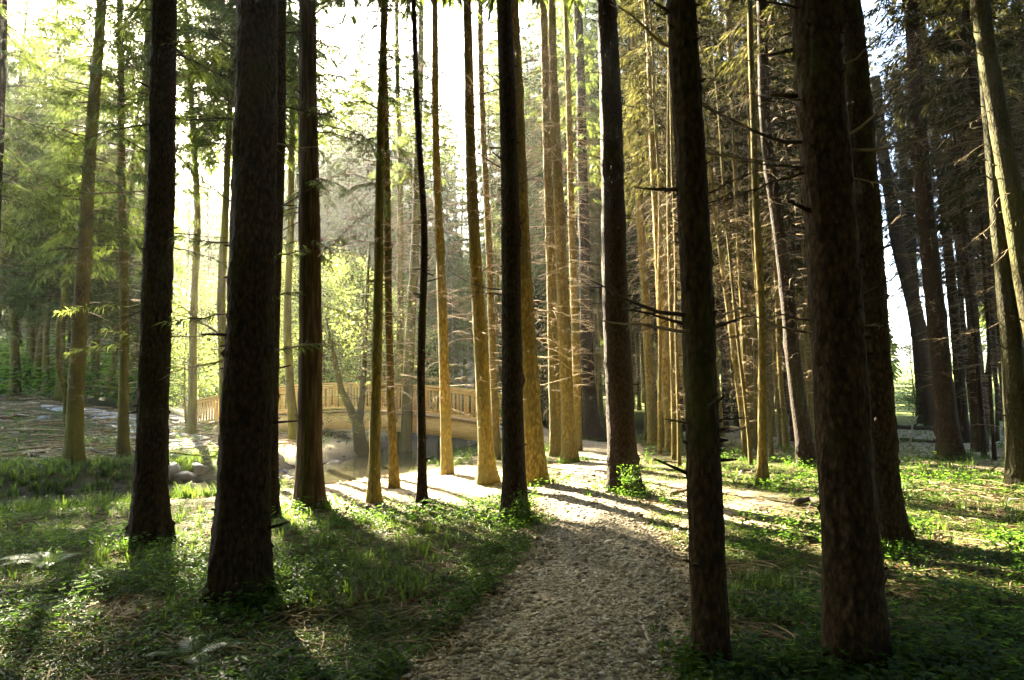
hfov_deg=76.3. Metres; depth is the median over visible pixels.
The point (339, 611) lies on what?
twig litter
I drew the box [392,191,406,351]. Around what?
spruce tree
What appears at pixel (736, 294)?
spruce tree
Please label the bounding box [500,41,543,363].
spruce tree
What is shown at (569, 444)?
spruce tree
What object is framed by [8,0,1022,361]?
sky
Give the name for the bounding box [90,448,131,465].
fallen branch
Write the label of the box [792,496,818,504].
fallen branch
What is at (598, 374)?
spruce sapling
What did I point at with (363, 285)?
young tree
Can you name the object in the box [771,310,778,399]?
spruce tree
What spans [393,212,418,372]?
spruce tree
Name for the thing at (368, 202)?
spruce tree
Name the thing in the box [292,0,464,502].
spruce tree
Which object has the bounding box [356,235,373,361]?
spruce tree
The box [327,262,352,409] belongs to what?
spruce tree
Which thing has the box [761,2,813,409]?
spruce tree
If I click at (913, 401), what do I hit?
bush
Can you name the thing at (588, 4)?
spruce tree
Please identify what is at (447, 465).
spruce tree
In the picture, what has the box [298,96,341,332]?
spruce tree
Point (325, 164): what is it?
spruce tree
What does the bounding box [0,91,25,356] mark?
spruce tree
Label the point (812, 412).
spruce sapling
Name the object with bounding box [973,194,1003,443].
spruce sapling
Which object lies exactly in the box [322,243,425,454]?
forked tree
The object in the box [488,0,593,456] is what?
spruce tree
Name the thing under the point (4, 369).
undergrowth
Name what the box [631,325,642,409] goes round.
spruce tree
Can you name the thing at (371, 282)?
spruce tree
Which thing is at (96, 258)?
spruce tree
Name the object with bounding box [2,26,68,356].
spruce tree
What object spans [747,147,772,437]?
spruce sapling
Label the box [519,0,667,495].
spruce tree
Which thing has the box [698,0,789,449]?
spruce tree
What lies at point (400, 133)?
tree
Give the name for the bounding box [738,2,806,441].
spruce tree
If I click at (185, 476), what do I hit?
boulder
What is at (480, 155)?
spruce tree
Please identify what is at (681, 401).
spruce tree
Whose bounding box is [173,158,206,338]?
spruce tree
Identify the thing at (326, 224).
spruce tree
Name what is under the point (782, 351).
spruce tree
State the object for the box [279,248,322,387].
young tree
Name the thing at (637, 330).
spruce tree
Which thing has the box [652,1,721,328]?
spruce tree
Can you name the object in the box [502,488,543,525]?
bush
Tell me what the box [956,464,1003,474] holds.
fallen branch
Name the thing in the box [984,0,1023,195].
spruce tree
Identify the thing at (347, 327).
spruce tree
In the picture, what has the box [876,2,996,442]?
spruce tree
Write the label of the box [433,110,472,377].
spruce tree
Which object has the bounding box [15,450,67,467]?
fallen branch
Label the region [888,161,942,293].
spruce tree
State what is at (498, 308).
spruce tree
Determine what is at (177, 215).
spruce tree
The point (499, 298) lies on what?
spruce tree
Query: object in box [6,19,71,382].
spruce tree
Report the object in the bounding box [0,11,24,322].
spruce tree
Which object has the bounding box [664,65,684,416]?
spruce tree
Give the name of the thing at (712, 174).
spruce tree
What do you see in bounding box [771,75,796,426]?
spruce tree
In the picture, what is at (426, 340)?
spruce tree
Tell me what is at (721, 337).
spruce tree
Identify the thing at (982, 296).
spruce tree
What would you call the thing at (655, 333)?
spruce tree
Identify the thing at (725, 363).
spruce tree
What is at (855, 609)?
spruce tree
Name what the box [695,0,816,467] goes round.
spruce tree
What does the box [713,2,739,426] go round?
spruce tree
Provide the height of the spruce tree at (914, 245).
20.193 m
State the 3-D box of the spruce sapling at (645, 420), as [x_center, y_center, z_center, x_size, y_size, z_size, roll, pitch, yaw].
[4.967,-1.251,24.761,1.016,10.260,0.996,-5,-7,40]
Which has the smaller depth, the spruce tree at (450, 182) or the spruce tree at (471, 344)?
the spruce tree at (471, 344)
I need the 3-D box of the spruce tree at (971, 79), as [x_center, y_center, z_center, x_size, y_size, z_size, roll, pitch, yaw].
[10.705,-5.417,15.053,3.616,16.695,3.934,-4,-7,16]
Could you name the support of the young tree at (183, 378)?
on the ground at (342, 448)
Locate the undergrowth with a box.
[0,327,461,430]
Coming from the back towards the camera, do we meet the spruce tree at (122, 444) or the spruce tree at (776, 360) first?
the spruce tree at (776, 360)
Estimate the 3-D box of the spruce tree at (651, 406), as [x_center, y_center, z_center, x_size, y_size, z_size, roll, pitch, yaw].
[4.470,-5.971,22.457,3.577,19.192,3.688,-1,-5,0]
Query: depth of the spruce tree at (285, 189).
59.86 m
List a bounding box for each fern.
[0,552,83,567]
[146,634,244,667]
[196,604,241,616]
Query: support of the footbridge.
on the ground at (342, 448)
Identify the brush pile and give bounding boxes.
[901,475,1023,504]
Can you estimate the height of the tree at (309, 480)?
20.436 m
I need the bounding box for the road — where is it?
[41,405,205,422]
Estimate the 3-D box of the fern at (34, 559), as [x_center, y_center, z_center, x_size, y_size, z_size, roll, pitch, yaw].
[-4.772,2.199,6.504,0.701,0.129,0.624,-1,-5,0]
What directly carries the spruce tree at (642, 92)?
on the ground at (342, 448)
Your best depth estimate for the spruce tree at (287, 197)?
62.18 m
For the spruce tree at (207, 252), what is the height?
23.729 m
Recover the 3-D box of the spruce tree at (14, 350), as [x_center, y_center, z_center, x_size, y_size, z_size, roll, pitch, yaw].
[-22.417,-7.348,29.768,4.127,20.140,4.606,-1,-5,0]
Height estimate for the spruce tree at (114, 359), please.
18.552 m
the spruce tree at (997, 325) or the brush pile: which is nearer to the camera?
the brush pile
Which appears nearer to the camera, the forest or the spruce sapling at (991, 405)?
the spruce sapling at (991, 405)
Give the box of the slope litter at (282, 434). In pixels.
[0,395,351,461]
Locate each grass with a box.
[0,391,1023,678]
[0,446,218,513]
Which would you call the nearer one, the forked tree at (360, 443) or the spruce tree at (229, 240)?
the forked tree at (360, 443)
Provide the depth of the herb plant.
6.91 m
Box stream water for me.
[0,434,468,506]
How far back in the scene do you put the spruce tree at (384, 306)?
44.67 m
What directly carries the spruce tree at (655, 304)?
on the ground at (342, 448)
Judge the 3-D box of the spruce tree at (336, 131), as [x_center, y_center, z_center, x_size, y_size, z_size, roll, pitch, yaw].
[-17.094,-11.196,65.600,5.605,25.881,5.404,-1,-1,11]
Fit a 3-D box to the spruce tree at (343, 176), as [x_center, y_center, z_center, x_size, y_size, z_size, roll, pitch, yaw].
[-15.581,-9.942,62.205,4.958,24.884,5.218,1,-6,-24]
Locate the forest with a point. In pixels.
(215, 254)
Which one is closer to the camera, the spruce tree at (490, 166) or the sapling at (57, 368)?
the sapling at (57, 368)
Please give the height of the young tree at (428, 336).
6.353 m
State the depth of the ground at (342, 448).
9.51 m
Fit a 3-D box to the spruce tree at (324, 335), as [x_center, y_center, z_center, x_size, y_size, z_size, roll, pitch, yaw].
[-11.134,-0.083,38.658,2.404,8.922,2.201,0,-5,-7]
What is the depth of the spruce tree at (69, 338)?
44.87 m
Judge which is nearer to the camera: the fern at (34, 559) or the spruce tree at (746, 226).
the fern at (34, 559)
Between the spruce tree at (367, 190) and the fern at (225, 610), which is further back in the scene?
the spruce tree at (367, 190)
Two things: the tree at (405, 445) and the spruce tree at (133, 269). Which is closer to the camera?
the tree at (405, 445)
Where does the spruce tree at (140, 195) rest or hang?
on the ground at (342, 448)
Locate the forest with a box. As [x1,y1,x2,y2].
[5,136,986,402]
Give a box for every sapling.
[55,287,66,425]
[569,277,582,430]
[592,209,606,434]
[592,226,605,416]
[632,285,653,439]
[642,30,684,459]
[648,0,662,453]
[648,133,674,447]
[655,18,684,466]
[667,294,683,438]
[711,34,755,464]
[717,36,764,458]
[736,37,781,460]
[745,101,757,439]
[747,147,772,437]
[763,203,786,446]
[786,115,811,423]
[788,156,814,442]
[939,21,994,458]
[962,2,999,459]
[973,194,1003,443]
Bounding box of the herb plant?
[74,534,99,555]
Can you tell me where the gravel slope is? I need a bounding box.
[92,415,213,448]
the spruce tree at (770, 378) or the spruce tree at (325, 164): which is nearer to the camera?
the spruce tree at (770, 378)
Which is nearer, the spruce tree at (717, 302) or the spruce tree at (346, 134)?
the spruce tree at (717, 302)
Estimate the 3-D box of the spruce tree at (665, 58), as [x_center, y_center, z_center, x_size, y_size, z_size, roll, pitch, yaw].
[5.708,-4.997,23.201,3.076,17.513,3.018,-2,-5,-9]
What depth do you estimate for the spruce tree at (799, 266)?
24.61 m
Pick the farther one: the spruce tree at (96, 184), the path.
the spruce tree at (96, 184)
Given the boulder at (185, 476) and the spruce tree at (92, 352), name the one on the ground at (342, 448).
the spruce tree at (92, 352)
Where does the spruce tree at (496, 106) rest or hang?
on the ground at (342, 448)
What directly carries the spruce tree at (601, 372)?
on the ground at (342, 448)
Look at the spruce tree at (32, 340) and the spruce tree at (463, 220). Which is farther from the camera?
the spruce tree at (463, 220)
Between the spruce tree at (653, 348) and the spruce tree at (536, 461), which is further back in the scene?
the spruce tree at (653, 348)
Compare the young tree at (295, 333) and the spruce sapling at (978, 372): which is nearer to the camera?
the spruce sapling at (978, 372)
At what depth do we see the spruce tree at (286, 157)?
66.01 m
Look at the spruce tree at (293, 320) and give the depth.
42.55 m
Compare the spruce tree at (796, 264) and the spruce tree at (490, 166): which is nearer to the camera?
the spruce tree at (796, 264)
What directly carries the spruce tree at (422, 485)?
on the ground at (342, 448)
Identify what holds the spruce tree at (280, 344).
on the ground at (342, 448)
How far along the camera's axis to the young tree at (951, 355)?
39.82 m
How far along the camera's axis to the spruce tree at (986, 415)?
23.09 m
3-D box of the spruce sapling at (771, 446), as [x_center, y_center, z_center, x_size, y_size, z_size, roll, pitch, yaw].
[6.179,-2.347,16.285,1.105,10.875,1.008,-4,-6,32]
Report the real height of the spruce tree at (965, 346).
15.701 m
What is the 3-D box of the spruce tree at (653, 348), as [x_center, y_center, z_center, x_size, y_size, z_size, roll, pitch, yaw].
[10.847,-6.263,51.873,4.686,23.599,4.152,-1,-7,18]
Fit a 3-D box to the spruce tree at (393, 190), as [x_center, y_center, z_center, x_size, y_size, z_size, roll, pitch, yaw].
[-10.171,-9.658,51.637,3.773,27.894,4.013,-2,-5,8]
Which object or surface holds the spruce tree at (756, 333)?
on the ground at (342, 448)
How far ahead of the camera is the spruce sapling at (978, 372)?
15.80 m
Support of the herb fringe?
on the ground at (342, 448)
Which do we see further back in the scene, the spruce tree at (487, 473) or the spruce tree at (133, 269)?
the spruce tree at (133, 269)
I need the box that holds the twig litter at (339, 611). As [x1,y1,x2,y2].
[0,449,1023,679]
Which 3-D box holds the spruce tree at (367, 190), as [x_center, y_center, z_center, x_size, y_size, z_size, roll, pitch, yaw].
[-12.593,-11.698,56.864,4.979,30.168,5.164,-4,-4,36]
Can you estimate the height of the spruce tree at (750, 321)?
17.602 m
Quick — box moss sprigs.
[0,456,1023,679]
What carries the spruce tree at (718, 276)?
on the ground at (342, 448)
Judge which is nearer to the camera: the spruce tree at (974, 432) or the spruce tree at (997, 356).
the spruce tree at (974, 432)
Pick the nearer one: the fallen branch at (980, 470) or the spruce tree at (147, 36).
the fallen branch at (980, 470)
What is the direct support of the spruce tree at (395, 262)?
on the ground at (342, 448)
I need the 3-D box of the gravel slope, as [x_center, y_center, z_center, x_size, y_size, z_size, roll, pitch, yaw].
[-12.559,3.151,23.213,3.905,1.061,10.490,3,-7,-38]
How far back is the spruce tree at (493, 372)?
17.95 m
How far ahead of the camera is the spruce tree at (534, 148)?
39.09 m
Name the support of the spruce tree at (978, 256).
on the ground at (342, 448)
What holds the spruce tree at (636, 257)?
on the ground at (342, 448)
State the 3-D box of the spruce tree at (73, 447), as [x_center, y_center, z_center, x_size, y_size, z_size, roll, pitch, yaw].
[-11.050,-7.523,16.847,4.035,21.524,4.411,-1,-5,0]
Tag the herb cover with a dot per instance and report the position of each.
(370, 669)
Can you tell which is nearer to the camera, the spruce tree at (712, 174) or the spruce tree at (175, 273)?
the spruce tree at (712, 174)
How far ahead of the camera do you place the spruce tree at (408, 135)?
59.30 m
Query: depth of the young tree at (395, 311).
31.93 m
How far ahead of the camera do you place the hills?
410.68 m
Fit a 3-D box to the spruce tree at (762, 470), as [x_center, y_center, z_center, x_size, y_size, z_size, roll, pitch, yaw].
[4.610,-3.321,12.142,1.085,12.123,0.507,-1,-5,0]
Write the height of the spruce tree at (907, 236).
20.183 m
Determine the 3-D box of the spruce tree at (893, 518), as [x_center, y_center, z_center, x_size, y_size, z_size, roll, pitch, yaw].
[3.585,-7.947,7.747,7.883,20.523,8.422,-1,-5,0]
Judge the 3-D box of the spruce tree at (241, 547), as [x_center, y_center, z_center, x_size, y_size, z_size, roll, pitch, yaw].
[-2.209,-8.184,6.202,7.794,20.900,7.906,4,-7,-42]
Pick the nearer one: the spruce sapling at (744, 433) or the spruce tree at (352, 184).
the spruce sapling at (744, 433)
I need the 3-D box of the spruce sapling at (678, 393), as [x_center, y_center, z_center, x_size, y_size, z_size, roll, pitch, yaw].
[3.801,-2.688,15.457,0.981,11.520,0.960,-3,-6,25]
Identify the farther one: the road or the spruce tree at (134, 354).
the spruce tree at (134, 354)
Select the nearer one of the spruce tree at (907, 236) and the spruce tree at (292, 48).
the spruce tree at (292, 48)
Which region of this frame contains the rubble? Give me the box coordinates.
[6,405,368,473]
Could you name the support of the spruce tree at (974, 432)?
on the ground at (342, 448)
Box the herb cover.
[0,409,1023,679]
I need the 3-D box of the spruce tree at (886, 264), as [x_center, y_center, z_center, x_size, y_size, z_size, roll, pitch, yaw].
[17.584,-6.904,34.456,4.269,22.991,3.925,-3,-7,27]
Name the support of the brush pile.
on the ground at (342, 448)
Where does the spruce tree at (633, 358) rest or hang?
on the ground at (342, 448)
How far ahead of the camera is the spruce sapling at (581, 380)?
29.70 m
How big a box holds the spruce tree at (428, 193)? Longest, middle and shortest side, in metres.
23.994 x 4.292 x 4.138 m
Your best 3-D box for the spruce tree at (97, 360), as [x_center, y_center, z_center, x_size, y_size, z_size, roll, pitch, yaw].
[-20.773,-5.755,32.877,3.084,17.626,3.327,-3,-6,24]
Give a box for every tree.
[0,0,73,362]
[0,0,74,397]
[0,0,93,263]
[0,0,119,402]
[0,0,234,549]
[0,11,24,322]
[0,26,64,363]
[0,69,42,368]
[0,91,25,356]
[0,241,38,343]
[1,0,150,466]
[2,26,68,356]
[3,0,99,392]
[3,1,26,352]
[5,2,102,388]
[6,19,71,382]
[6,49,72,333]
[32,0,203,457]
[34,13,140,367]
[50,25,104,357]
[52,39,135,383]
[66,56,134,397]
[67,84,143,392]
[69,3,182,408]
[69,59,115,363]
[72,0,212,228]
[85,0,233,433]
[94,37,140,328]
[103,112,175,390]
[109,101,174,366]
[125,0,336,176]
[131,267,226,410]
[136,315,218,423]
[138,165,186,291]
[153,0,339,611]
[171,132,191,350]
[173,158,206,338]
[176,0,292,437]
[178,141,228,350]
[193,0,341,139]
[194,0,389,441]
[204,158,232,308]
[212,157,231,323]
[220,2,326,165]
[271,0,372,518]
[279,129,296,346]
[279,239,339,386]
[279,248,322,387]
[279,251,298,387]
[279,266,368,412]
[279,276,283,382]
[279,299,335,407]
[280,0,397,510]
[280,126,298,333]
[281,133,298,332]
[282,132,298,357]
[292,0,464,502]
[292,128,339,337]
[294,238,383,409]
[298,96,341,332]
[318,82,345,362]
[319,93,340,347]
[320,0,479,488]
[321,71,367,371]
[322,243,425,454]
[322,267,340,394]
[322,267,404,403]
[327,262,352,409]
[330,109,364,255]
[331,274,366,381]
[333,47,390,258]
[333,104,345,213]
[336,93,374,336]
[340,84,366,220]
[340,136,371,366]
[341,279,437,402]
[344,269,371,405]
[345,37,383,373]
[354,77,411,369]
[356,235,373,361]
[360,54,406,312]
[360,239,384,380]
[366,205,394,382]
[367,0,432,448]
[368,233,384,374]
[369,0,439,505]
[371,146,406,358]
[373,0,449,451]
[383,87,436,337]
[383,222,405,377]
[383,321,463,433]
[390,0,496,474]
[391,84,414,244]
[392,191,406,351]
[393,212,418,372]
[403,75,419,254]
[403,233,410,322]
[403,272,427,383]
[405,0,551,526]
[407,0,559,485]
[408,84,471,362]
[410,104,437,341]
[414,244,438,397]
[415,287,437,383]
[417,109,468,354]
[425,255,457,408]
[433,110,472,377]
[445,0,542,459]
[445,130,487,381]
[446,278,468,407]
[449,0,584,486]
[453,33,501,362]
[453,267,488,416]
[456,120,468,365]
[464,2,524,319]
[465,69,499,308]
[469,198,501,420]
[480,32,544,331]
[483,233,501,375]
[486,240,501,399]
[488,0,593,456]
[492,2,578,426]
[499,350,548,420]
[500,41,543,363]
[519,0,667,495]
[520,14,548,421]
[523,0,603,463]
[524,0,592,378]
[525,0,601,392]
[528,0,603,450]
[528,17,578,406]
[551,0,606,441]
[558,0,627,396]
[560,37,605,425]
[561,1,602,421]
[564,0,653,392]
[578,0,655,406]
[589,0,677,444]
[590,0,792,675]
[593,325,605,392]
[596,0,720,451]
[597,43,679,392]
[598,120,653,416]
[600,350,603,407]
[601,45,680,424]
[618,0,684,431]
[618,2,666,419]
[628,114,681,435]
[629,0,719,408]
[631,298,657,388]
[631,323,652,408]
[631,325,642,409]
[637,7,679,391]
[639,330,657,391]
[651,316,661,392]
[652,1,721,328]
[655,2,738,408]
[660,0,741,394]
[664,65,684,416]
[665,1,752,445]
[671,0,769,455]
[677,1,747,432]
[677,79,738,436]
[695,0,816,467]
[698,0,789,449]
[702,0,973,675]
[707,0,796,414]
[710,53,737,378]
[712,3,802,443]
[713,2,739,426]
[717,302,736,417]
[717,321,739,409]
[718,0,785,376]
[720,18,774,383]
[720,110,785,388]
[731,0,785,486]
[732,0,812,416]
[736,0,808,452]
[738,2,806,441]
[742,28,787,436]
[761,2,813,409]
[763,11,814,424]
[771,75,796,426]
[771,303,782,417]
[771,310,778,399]
[779,1,813,411]
[790,62,812,387]
[840,0,917,549]
[863,0,1002,460]
[864,20,937,425]
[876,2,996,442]
[879,44,936,423]
[879,184,892,271]
[880,0,1023,430]
[883,1,1023,451]
[883,159,924,312]
[885,0,1023,495]
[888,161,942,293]
[890,51,950,350]
[891,340,916,416]
[895,2,1017,445]
[900,4,1010,434]
[907,112,995,413]
[935,113,1001,418]
[941,0,1023,343]
[949,334,986,398]
[952,16,1023,429]
[960,0,1023,369]
[964,161,1003,412]
[970,0,1022,366]
[972,3,1023,245]
[972,43,1003,420]
[973,4,1023,366]
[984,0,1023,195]
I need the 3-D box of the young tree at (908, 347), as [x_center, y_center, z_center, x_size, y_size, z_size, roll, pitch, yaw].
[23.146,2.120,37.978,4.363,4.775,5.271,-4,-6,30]
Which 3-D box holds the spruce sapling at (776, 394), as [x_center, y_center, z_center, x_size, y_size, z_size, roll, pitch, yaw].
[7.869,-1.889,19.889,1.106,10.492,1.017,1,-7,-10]
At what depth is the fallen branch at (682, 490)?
10.79 m
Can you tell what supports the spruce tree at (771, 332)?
on the ground at (342, 448)
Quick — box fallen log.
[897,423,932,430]
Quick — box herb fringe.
[41,435,1001,679]
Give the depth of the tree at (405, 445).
25.41 m
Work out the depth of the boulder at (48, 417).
22.81 m
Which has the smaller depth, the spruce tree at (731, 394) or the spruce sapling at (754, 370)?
the spruce sapling at (754, 370)
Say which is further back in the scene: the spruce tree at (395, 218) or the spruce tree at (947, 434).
the spruce tree at (395, 218)
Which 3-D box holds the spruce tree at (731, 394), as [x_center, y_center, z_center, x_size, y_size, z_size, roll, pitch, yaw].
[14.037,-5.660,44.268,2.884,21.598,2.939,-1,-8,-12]
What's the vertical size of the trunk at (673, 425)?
12.272 m
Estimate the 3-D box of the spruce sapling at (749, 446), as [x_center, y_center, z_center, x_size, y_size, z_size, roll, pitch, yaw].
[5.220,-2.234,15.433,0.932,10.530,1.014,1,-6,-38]
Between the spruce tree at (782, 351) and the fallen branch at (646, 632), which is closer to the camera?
the fallen branch at (646, 632)
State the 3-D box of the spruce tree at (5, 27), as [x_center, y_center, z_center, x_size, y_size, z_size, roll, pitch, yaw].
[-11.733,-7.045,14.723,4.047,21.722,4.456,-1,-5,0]
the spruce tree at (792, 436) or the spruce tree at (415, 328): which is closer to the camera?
the spruce tree at (792, 436)
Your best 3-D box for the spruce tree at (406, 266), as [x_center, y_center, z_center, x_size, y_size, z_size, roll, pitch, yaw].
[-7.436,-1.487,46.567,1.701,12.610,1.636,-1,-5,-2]
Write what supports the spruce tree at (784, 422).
on the ground at (342, 448)
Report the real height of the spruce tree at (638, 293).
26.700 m
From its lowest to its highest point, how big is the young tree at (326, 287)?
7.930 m
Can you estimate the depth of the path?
5.18 m
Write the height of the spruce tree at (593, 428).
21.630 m
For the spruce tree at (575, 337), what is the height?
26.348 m
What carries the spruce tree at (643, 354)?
on the ground at (342, 448)
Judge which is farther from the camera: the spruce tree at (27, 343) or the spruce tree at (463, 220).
the spruce tree at (463, 220)
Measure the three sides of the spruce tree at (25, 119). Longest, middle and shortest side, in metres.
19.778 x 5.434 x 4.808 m
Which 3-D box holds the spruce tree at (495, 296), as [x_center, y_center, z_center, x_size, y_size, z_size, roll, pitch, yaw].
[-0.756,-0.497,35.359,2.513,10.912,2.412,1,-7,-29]
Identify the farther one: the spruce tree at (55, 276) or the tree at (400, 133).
the spruce tree at (55, 276)
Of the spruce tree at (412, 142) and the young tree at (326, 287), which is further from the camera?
the spruce tree at (412, 142)
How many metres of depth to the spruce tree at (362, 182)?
61.01 m
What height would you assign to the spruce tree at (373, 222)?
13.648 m
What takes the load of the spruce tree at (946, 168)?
on the ground at (342, 448)
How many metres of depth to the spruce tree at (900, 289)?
38.95 m
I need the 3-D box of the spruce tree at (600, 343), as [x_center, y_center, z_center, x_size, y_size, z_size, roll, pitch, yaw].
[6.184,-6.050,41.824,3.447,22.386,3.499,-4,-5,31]
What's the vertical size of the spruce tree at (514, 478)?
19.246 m
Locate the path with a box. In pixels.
[429,428,689,679]
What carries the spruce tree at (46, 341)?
on the ground at (342, 448)
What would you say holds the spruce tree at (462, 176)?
on the ground at (342, 448)
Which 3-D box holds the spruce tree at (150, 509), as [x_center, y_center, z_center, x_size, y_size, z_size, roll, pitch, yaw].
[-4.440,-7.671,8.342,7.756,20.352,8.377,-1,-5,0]
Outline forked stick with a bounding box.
[908,416,917,444]
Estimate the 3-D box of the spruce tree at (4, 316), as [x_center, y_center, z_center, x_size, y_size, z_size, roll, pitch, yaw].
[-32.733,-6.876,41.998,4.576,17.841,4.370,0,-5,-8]
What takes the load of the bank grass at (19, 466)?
on the ground at (342, 448)
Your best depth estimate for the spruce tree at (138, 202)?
30.39 m
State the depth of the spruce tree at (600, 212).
32.42 m
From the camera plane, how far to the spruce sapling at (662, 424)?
20.94 m
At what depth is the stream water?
17.98 m
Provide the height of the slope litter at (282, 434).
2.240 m
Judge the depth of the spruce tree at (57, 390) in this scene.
28.95 m
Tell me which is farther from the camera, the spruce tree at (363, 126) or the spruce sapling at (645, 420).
the spruce tree at (363, 126)
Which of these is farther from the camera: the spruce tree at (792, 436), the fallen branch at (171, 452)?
the spruce tree at (792, 436)
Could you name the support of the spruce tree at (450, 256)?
on the ground at (342, 448)
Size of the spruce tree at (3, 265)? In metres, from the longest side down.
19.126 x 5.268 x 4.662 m
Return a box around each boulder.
[35,415,51,422]
[168,462,179,481]
[169,454,183,459]
[172,471,196,481]
[192,463,208,475]
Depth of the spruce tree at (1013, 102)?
20.79 m
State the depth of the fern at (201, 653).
4.21 m
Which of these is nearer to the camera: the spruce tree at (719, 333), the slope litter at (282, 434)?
the slope litter at (282, 434)
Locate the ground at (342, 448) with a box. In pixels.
[0,308,1023,679]
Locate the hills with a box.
[720,357,985,375]
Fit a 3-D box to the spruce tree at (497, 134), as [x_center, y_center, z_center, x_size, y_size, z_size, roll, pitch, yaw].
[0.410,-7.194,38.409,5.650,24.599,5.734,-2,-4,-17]
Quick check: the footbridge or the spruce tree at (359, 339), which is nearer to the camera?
the footbridge
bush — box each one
[322,403,342,436]
[498,393,501,423]
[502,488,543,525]
[616,462,656,496]
[729,393,738,423]
[895,384,922,421]
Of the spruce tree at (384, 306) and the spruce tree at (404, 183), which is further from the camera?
the spruce tree at (404, 183)
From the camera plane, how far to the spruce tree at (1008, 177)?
10.37 m
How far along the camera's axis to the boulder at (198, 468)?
16.58 m
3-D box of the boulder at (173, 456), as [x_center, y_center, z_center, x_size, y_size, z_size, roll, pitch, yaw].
[-8.879,3.145,17.261,0.403,0.330,0.427,0,-5,-9]
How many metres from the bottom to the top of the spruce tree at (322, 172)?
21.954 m
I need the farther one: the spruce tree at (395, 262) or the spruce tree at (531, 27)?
the spruce tree at (395, 262)
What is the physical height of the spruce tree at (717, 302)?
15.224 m
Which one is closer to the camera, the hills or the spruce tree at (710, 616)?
the spruce tree at (710, 616)
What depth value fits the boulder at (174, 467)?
15.98 m
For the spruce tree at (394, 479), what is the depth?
12.36 m
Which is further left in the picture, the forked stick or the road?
the road
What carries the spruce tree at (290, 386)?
on the ground at (342, 448)
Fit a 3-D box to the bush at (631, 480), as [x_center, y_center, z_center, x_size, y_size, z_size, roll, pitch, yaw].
[1.919,2.269,10.374,0.676,0.623,0.721,2,-6,-32]
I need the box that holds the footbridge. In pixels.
[186,382,501,441]
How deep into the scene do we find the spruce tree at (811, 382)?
26.88 m
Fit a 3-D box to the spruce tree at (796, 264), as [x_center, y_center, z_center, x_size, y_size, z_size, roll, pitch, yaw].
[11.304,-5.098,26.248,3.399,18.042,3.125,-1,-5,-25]
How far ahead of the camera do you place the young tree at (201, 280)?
31.06 m
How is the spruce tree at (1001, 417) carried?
on the ground at (342, 448)
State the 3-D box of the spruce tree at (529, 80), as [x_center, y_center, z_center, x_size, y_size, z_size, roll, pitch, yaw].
[1.650,-7.988,36.294,5.714,25.937,5.510,2,-5,-25]
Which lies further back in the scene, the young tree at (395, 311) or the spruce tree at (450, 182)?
the spruce tree at (450, 182)
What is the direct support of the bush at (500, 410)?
on the ground at (342, 448)
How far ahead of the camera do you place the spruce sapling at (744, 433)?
16.74 m
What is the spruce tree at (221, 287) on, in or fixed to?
on the ground at (342, 448)
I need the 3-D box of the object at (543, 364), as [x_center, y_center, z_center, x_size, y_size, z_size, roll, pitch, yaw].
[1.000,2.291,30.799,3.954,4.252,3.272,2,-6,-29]
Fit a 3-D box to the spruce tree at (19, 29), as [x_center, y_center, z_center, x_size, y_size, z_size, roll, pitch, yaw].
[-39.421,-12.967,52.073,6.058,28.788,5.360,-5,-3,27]
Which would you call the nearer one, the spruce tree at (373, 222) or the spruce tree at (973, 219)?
the spruce tree at (973, 219)
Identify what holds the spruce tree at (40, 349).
on the ground at (342, 448)
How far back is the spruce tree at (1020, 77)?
21.27 m
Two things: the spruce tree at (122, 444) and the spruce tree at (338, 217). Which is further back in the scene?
the spruce tree at (338, 217)
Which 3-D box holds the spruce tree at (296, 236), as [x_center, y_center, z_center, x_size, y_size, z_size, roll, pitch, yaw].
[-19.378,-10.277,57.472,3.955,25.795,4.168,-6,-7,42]
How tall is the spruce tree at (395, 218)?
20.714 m
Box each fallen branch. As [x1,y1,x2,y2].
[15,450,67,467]
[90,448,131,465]
[170,451,217,456]
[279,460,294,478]
[642,624,656,658]
[669,489,685,494]
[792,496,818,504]
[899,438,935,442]
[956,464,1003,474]
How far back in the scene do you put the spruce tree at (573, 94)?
32.43 m
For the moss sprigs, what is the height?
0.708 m
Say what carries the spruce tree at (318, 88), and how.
on the ground at (342, 448)
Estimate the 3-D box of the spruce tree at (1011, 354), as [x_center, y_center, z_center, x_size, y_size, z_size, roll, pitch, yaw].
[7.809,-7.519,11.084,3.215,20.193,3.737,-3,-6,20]
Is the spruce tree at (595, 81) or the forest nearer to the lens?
the spruce tree at (595, 81)
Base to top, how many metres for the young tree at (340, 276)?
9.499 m
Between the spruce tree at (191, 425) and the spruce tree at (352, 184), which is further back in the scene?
the spruce tree at (352, 184)
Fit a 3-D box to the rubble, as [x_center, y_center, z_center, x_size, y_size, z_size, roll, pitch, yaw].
[-12.473,3.236,22.057,14.922,2.497,13.544,-1,-5,0]
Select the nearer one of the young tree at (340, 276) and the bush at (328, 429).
the bush at (328, 429)
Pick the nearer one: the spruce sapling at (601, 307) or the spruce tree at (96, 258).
the spruce sapling at (601, 307)
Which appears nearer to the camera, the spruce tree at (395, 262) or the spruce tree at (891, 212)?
the spruce tree at (891, 212)

